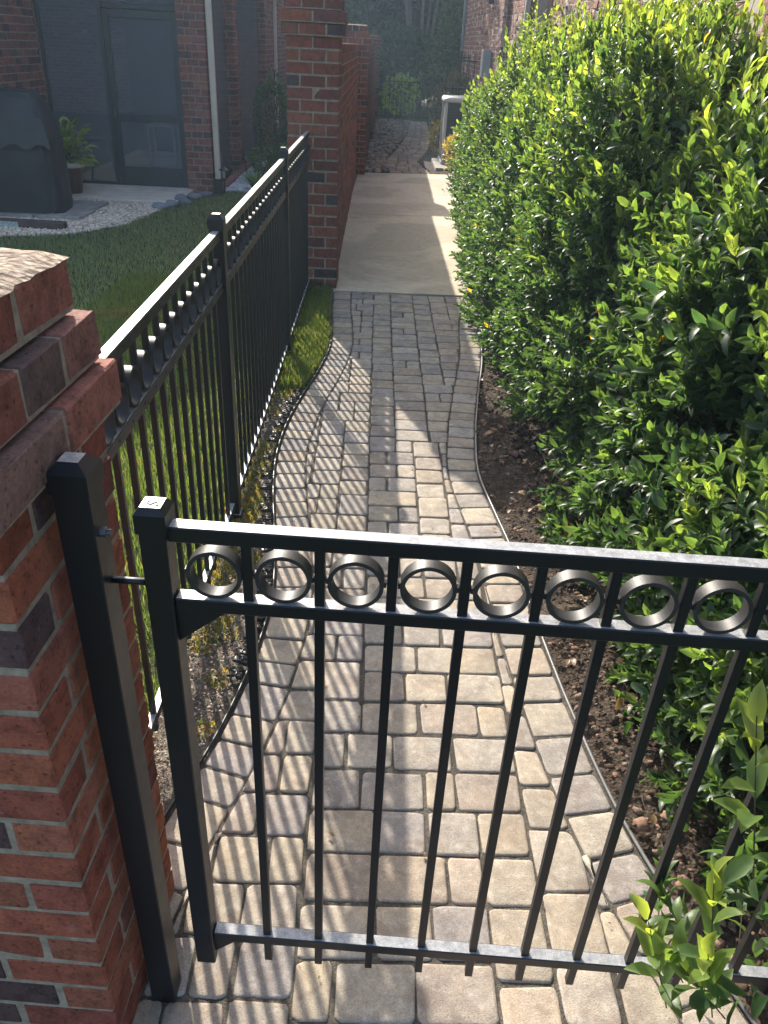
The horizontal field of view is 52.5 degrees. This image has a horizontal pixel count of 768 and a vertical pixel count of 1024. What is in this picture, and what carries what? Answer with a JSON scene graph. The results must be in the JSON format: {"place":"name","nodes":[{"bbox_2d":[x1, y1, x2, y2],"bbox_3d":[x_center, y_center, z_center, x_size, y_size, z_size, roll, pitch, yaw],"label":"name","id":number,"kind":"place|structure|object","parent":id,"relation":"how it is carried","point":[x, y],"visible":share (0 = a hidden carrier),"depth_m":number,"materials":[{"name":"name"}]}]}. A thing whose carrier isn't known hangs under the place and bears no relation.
{"place":"outdoors","nodes":[
{"label":"outdoors","id":0,"kind":"place"},
{"bbox_2d":[0,198,160,236],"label":"pea gravel","id":1,"kind":"structure","parent":0,"point":[119,213],"depth_m":8.44,"materials":[{"name":"grey gravel"}]},
{"bbox_2d":[0,212,35,217],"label":"patio stone","id":2,"kind":"object","parent":1,"relation":"on","point":[17,215],"visible":0.29,"depth_m":8.41,"materials":[{"name":"grey stone"}]},
{"bbox_2d":[0,218,67,229],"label":"timber edging","id":3,"kind":"object","parent":1,"relation":"on","point":[33,223],"visible":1,"depth_m":7.97,"materials":[{"name":"wood"}]},
{"bbox_2d":[34,208,95,219],"bbox_3d":[-3.527,-3.304,8.640,0.490,0.045,0.490,4,31,2],"label":"patio stone","id":4,"kind":"object","parent":1,"relation":"on","point":[75,213],"visible":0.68,"depth_m":8.51,"materials":[{"name":"grey stone"}]},
{"bbox_2d":[0,87,72,213],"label":"covered grill","id":5,"kind":"object","parent":4,"relation":"on","point":[34,175],"visible":1,"depth_m":8.26,"materials":[{"name":"fabric"}]},
{"bbox_2d":[72,200,108,209],"bbox_3d":[-3.529,-3.561,9.068,0.490,0.045,0.490,4,31,2],"label":"patio stone","id":6,"kind":"object","parent":1,"relation":"on","point":[85,204],"visible":0.52,"depth_m":9.07,"materials":[{"name":"grey stone"}]},
{"bbox_2d":[152,202,168,209],"bbox_3d":[-2.652,-3.626,9.242,0.170,0.100,0.197,-18,37,-31],"label":"edging stone","id":7,"kind":"object","parent":1,"relation":"on","point":[162,205],"visible":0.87,"depth_m":9.18,"materials":[{"name":"grey stone"}]},
{"bbox_2d":[165,200,178,208],"bbox_3d":[-2.564,-3.703,9.376,0.177,0.098,0.258,2,31,-2],"label":"edging stone","id":8,"kind":"object","parent":1,"relation":"on","point":[172,203],"visible":0.76,"depth_m":9.30,"materials":[{"name":"grey stone"}]},
{"bbox_2d":[0,111,286,734],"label":"lawn","id":9,"kind":"structure","parent":0,"point":[98,124],"depth_m":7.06,"materials":[{"name":"plant"}]},
{"bbox_2d":[174,193,187,199],"bbox_3d":[-2.533,-3.910,9.717,0.163,0.115,0.216,2,31,-2],"label":"edging stone","id":10,"kind":"object","parent":9,"relation":"on","point":[179,196],"visible":0.56,"depth_m":9.65,"materials":[{"name":"grey stone"}]},
{"bbox_2d":[178,198,190,204],"bbox_3d":[-2.439,-3.798,9.549,0.169,0.089,0.130,2,31,-2],"label":"edging stone","id":11,"kind":"object","parent":9,"relation":"on","point":[184,200],"visible":0.84,"depth_m":9.51,"materials":[{"name":"grey stone"}]},
{"bbox_2d":[187,192,201,199],"bbox_3d":[-2.412,-4.002,9.887,0.196,0.101,0.191,2,31,-2],"label":"edging stone","id":12,"kind":"object","parent":9,"relation":"on","point":[193,195],"visible":0.82,"depth_m":9.83,"materials":[{"name":"grey stone"}]},
{"bbox_2d":[199,191,212,197],"bbox_3d":[-2.324,-4.103,10.067,0.243,0.080,0.168,-23,40,-37],"label":"edging stone","id":13,"kind":"object","parent":9,"relation":"on","point":[204,194],"visible":0.75,"depth_m":10.02,"materials":[{"name":"grey stone"}]},
{"bbox_2d":[219,166,228,192],"bbox_3d":[-2.089,-4.316,10.207,0.130,0.400,0.130,2,31,-2],"label":"path light","id":14,"kind":"object","parent":9,"relation":"on","point":[223,169],"visible":0.97,"depth_m":10.13,"materials":[{"name":"black plastic"}]},
{"bbox_2d":[237,169,262,187],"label":"daylily clump","id":15,"kind":"object","parent":9,"relation":"on","point":[254,179],"visible":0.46,"depth_m":10.39,"materials":[{"name":"green plant"}]},
{"bbox_2d":[223,139,277,190],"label":"brick curb","id":16,"kind":"structure","parent":9,"relation":"on","point":[230,179],"depth_m":11.48,"materials":[{"name":"grey stone"}]},
{"bbox_2d":[225,160,276,192],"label":"white stones","id":17,"kind":"object","parent":9,"relation":"on","point":[241,184],"visible":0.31,"depth_m":10.82,"materials":[{"name":"white stone"}]},
{"bbox_2d":[246,143,287,177],"bbox_3d":[-1.450,-4.968,11.110,1.015,0.564,1.105,2,31,-2],"label":"leafy shrub","id":18,"kind":"object","parent":9,"relation":"on","point":[255,160],"visible":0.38,"depth_m":10.91,"materials":[{"name":"green plant"}]},
{"bbox_2d":[250,66,287,168],"bbox_3d":[-1.735,-6.123,12.177,0.742,1.477,0.787,26,38,33],"label":"leafy shrub","id":19,"kind":"object","parent":9,"relation":"on","point":[279,90],"visible":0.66,"depth_m":12.02,"materials":[{"name":"green plant"}]},
{"bbox_2d":[146,122,181,168],"bbox_3d":[-3.099,-5.120,11.041,0.385,0.690,0.345,2,31,-2],"label":"chair","id":20,"kind":"object","parent":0,"point":[163,159],"visible":0.73,"depth_m":10.98,"materials":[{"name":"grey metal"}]},
{"bbox_2d":[153,291,332,812],"bbox_3d":[-0.531,-0.413,4.134,0.336,0.032,5.720,2,31,-2],"label":"planting strip","id":21,"kind":"object","parent":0,"point":[227,699],"visible":0.23,"depth_m":2.55,"materials":[{"name":"brown soil"}]},
{"bbox_2d":[99,131,309,735],"bbox_3d":[-0.619,-1.014,3.930,0.068,1.284,5.477,2,31,-1],"label":"metal fence","id":22,"kind":"object","parent":21,"relation":"on","point":[264,249],"visible":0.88,"depth_m":2.87,"materials":[{"name":"metal"}]},
{"bbox_2d":[153,391,299,805],"bbox_3d":[-0.562,0.087,3.260,0.269,0.026,3.104,2,31,-2],"label":"gravel grit","id":23,"kind":"object","parent":21,"relation":"on","point":[231,656],"visible":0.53,"depth_m":2.65,"materials":[{"name":"gravel"}]},
{"bbox_2d":[154,283,334,738],"bbox_3d":[-0.563,-0.580,4.300,0.449,0.106,5.389,2,31,-2],"label":"ground cover","id":24,"kind":"object","parent":21,"relation":"on","point":[313,323],"visible":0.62,"depth_m":4.76,"materials":[{"name":"green plant"}]},
{"bbox_2d":[164,339,331,818],"bbox_3d":[-0.502,-0.151,3.667,0.209,0.034,4.156,3,31,0],"label":"path edging","id":25,"kind":"object","parent":21,"relation":"on","point":[240,658],"visible":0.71,"depth_m":3.38,"materials":[{"name":"black plastic"}]},
{"bbox_2d":[336,30,381,90],"bbox_3d":[-0.889,-12.386,21.965,1.702,2.260,1.548,2,31,-2],"label":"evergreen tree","id":26,"kind":"object","parent":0,"point":[380,72],"visible":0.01,"depth_m":21.84,"materials":[{"name":"green plant"}]},
{"bbox_2d":[370,35,381,121],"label":"brick pier","id":27,"kind":"structure","parent":0,"point":[374,40],"depth_m":20.84,"materials":[{"name":"red brick"}]},
{"bbox_2d":[379,68,430,118],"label":"garden gate","id":28,"kind":"structure","parent":27,"relation":"attached to","point":[409,82],"depth_m":21.51,"materials":[{"name":"black metal"}]},
{"bbox_2d":[355,123,434,180],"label":"ground","id":29,"kind":"structure","parent":0,"point":[428,124],"depth_m":16.61,"materials":[{"name":"soil"}]},
{"bbox_2d":[0,247,174,1023],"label":"brick pier","id":30,"kind":"structure","parent":29,"relation":"on","point":[71,951],"depth_m":1.20,"materials":[{"name":"red brick"}]},
{"bbox_2d":[45,452,180,1002],"bbox_3d":[-0.439,0.494,1.374,0.069,1.322,0.057,4,31,1],"label":"gate post","id":31,"kind":"object","parent":30,"relation":"attached to","point":[74,486],"visible":1,"depth_m":1.23,"materials":[{"name":"metal"}]},
{"bbox_2d":[112,496,767,1008],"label":"metal gate","id":32,"kind":"structure","parent":31,"relation":"attached to","point":[178,616],"depth_m":1.15,"materials":[{"name":"metal"}]},
{"bbox_2d":[72,183,193,202],"bbox_3d":[-3.299,-4.055,9.986,1.530,0.090,1.080,2,31,-2],"label":"porch step","id":33,"kind":"object","parent":29,"relation":"on","point":[127,193],"visible":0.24,"depth_m":9.93,"materials":[{"name":"concrete"}]},
{"bbox_2d":[59,116,98,193],"bbox_3d":[-3.873,-4.379,9.551,0.793,0.861,0.788,2,31,-2],"label":"potted plant","id":34,"kind":"object","parent":33,"relation":"on","point":[77,166],"visible":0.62,"depth_m":9.51,"materials":[{"name":"green plant"}]},
{"bbox_2d":[0,0,287,192],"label":"brick house","id":35,"kind":"structure","parent":29,"relation":"on","point":[197,71],"depth_m":11.87,"materials":[{"name":"red"}]},
{"bbox_2d":[86,136,116,180],"bbox_3d":[-3.823,-4.788,10.582,0.357,0.533,0.357,-7,32,-16],"label":"wooden stool","id":36,"kind":"object","parent":35,"relation":"on","point":[92,139],"visible":0.69,"depth_m":10.44,"materials":[{"name":"brown wood"}]},
{"bbox_2d":[101,8,188,187],"bbox_3d":[-3.022,-5.219,9.943,0.905,1.995,0.058,2,31,-2],"label":"door","id":37,"kind":"structure","parent":35,"relation":"in","point":[130,175],"depth_m":10.03,"materials":[{"name":"grey wood"}]},
{"bbox_2d":[279,0,347,290],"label":"brick pier","id":38,"kind":"structure","parent":29,"relation":"on","point":[314,69],"depth_m":5.91,"materials":[{"name":"red brick"}]},
{"bbox_2d":[338,43,359,258],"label":"garden wall","id":39,"kind":"structure","parent":29,"relation":"on","point":[349,90],"depth_m":8.41,"materials":[{"name":"red brick"}]},
{"bbox_2d":[342,24,371,176],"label":"brick pier","id":40,"kind":"structure","parent":29,"relation":"on","point":[358,33],"depth_m":11.77,"materials":[{"name":"red brick"}]},
{"bbox_2d":[365,44,376,156],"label":"garden wall","id":41,"kind":"structure","parent":29,"relation":"on","point":[371,87],"depth_m":16.78,"materials":[{"name":"red brick"}]},
{"bbox_2d":[365,118,409,172],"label":"river rocks","id":42,"kind":"object","parent":29,"relation":"on","point":[389,136],"visible":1,"depth_m":16.47,"materials":[{"name":"stone"}]},
{"bbox_2d":[417,0,463,113],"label":"holly bush","id":43,"kind":"object","parent":29,"relation":"on","point":[442,51],"visible":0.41,"depth_m":18.32,"materials":[{"name":"green plant"}]},
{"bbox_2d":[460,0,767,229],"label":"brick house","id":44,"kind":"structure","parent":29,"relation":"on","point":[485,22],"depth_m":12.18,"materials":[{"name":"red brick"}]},
{"bbox_2d":[442,53,476,94],"bbox_3d":[1.509,-7.989,15.271,0.780,1.720,0.026,2,31,-2],"label":"metal fence","id":45,"kind":"object","parent":44,"relation":"attached to","point":[454,60],"visible":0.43,"depth_m":14.98,"materials":[{"name":"black metal"}]},
{"bbox_2d":[386,121,429,173],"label":"flagstone path","id":46,"kind":"structure","parent":0,"point":[412,159],"depth_m":15.33,"materials":[{"name":"grey stone"}]},
{"bbox_2d":[333,172,484,301],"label":"concrete walk","id":47,"kind":"structure","parent":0,"point":[375,233],"depth_m":8.40,"materials":[{"name":"beige concrete"}]},
{"bbox_2d":[377,92,448,122],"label":"lawn","id":48,"kind":"structure","parent":0,"point":[422,107],"depth_m":24.00,"materials":[{"name":"plant"}]},
{"bbox_2d":[298,0,376,37],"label":"broadleaf tree","id":49,"kind":"object","parent":48,"relation":"on","point":[352,12],"visible":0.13,"depth_m":25.01,"materials":[{"name":"green plant"}]},
{"bbox_2d":[378,72,421,117],"bbox_3d":[0.451,-11.951,22.329,1.272,1.177,0.956,2,31,-2],"label":"leafy shrub","id":50,"kind":"object","parent":48,"relation":"on","point":[386,86],"visible":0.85,"depth_m":22.24,"materials":[{"name":"green plant"}]},
{"bbox_2d":[362,20,445,112],"bbox_3d":[0.148,-13.476,23.645,3.547,2.498,2.011,2,31,-2],"label":"evergreen tree","id":51,"kind":"object","parent":48,"relation":"on","point":[412,49],"visible":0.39,"depth_m":23.09,"materials":[{"name":"green plant"}]},
{"bbox_2d":[345,0,463,104],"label":"evergreen tree","id":52,"kind":"object","parent":48,"relation":"on","point":[390,11],"visible":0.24,"depth_m":25.73,"materials":[{"name":"green plant"}]},
{"bbox_2d":[405,0,438,110],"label":"crape myrtle","id":53,"kind":"object","parent":48,"relation":"on","point":[408,17],"visible":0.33,"depth_m":24.16,"materials":[{"name":"brown plant"}]},
{"bbox_2d":[418,133,451,174],"bbox_3d":[1.211,-7.393,15.918,1.197,0.039,7.100,2,31,-2],"label":"mulch bed","id":54,"kind":"object","parent":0,"point":[424,161],"visible":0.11,"depth_m":14.32,"materials":[{"name":"soil"}]},
{"bbox_2d":[424,119,440,155],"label":"nandina shrub","id":55,"kind":"object","parent":54,"relation":"on","point":[436,128],"visible":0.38,"depth_m":14.53,"materials":[{"name":"green plant"}]},
{"bbox_2d":[431,158,454,170],"bbox_3d":[1.368,-6.093,13.766,1.000,0.105,1.370,2,31,-2],"label":"equipment pad","id":56,"kind":"object","parent":54,"relation":"on","point":[437,166],"visible":0.24,"depth_m":13.45,"materials":[{"name":"grey concrete"}]},
{"bbox_2d":[438,95,478,163],"bbox_3d":[1.393,-6.686,13.638,0.820,1.035,0.820,2,31,-2],"label":"air conditioner","id":57,"kind":"object","parent":56,"relation":"on","point":[451,111],"visible":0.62,"depth_m":13.26,"materials":[{"name":"white metal"}]},
{"bbox_2d":[426,67,472,139],"bbox_3d":[1.465,-8.077,15.683,1.217,1.550,1.260,-21,38,-34],"label":"leafy shrub","id":58,"kind":"object","parent":54,"relation":"on","point":[439,91],"visible":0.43,"depth_m":15.42,"materials":[{"name":"green plant"}]},
{"bbox_2d":[132,291,751,1023],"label":"paver path","id":59,"kind":"structure","parent":0,"point":[388,993],"depth_m":2.21,"materials":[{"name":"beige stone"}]},
{"bbox_2d":[213,193,610,978],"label":"leaf litter","id":60,"kind":"object","parent":59,"relation":"on","point":[325,681],"visible":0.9,"depth_m":2.41,"materials":[{"name":"brown plant"}]},
{"bbox_2d":[460,177,767,1023],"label":"soil bed","id":61,"kind":"object","parent":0,"point":[502,485],"visible":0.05,"depth_m":2.60,"materials":[{"name":"brown soil"}]},
{"bbox_2d":[442,132,461,169],"bbox_3d":[1.250,-5.867,12.749,0.621,0.714,0.556,2,31,-2],"label":"nandina shrub","id":62,"kind":"object","parent":61,"relation":"on","point":[447,149],"visible":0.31,"depth_m":12.67,"materials":[{"name":"yellow plant"}]},
{"bbox_2d":[442,27,563,255],"bbox_3d":[1.370,-3.695,7.810,1.438,2.070,2.373,2,31,-2],"label":"evergreen shrub","id":63,"kind":"object","parent":61,"relation":"on","point":[466,110],"visible":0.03,"depth_m":7.84,"materials":[{"name":"green plant"}]},
{"bbox_2d":[448,0,614,306],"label":"evergreen shrub","id":64,"kind":"object","parent":61,"relation":"on","point":[486,121],"visible":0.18,"depth_m":6.07,"materials":[{"name":"green plant"}]},
{"bbox_2d":[454,0,727,372],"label":"evergreen shrub","id":65,"kind":"object","parent":61,"relation":"on","point":[484,273],"visible":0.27,"depth_m":4.76,"materials":[{"name":"green plant"}]},
{"bbox_2d":[475,301,756,1023],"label":"path edging","id":66,"kind":"object","parent":61,"relation":"on","point":[736,998],"visible":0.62,"depth_m":2.37,"materials":[{"name":"grey plastic"}]},
{"bbox_2d":[474,301,760,850],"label":"dead leaves","id":67,"kind":"object","parent":61,"relation":"on","point":[619,702],"visible":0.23,"depth_m":2.94,"materials":[{"name":"brown plant"}]},
{"bbox_2d":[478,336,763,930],"bbox_3d":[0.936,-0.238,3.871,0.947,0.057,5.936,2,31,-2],"label":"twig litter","id":68,"kind":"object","parent":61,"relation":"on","point":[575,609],"visible":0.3,"depth_m":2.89,"materials":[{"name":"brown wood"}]},
{"bbox_2d":[489,0,767,524],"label":"evergreen shrub","id":69,"kind":"object","parent":61,"relation":"on","point":[685,65],"visible":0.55,"depth_m":3.29,"materials":[{"name":"green plant"}]},
{"bbox_2d":[533,22,767,747],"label":"evergreen shrub","id":70,"kind":"object","parent":61,"relation":"on","point":[673,293],"visible":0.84,"depth_m":2.48,"materials":[{"name":"green plant"}]},
{"bbox_2d":[598,416,767,924],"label":"evergreen shrub","id":71,"kind":"object","parent":61,"relation":"on","point":[707,667],"visible":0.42,"depth_m":2.04,"materials":[{"name":"green plant"}]},
{"bbox_2d":[622,679,767,1023],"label":"evergreen shrub","id":72,"kind":"object","parent":61,"relation":"on","point":[701,965],"visible":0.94,"depth_m":1.26,"materials":[{"name":"green plant"}]}
]}

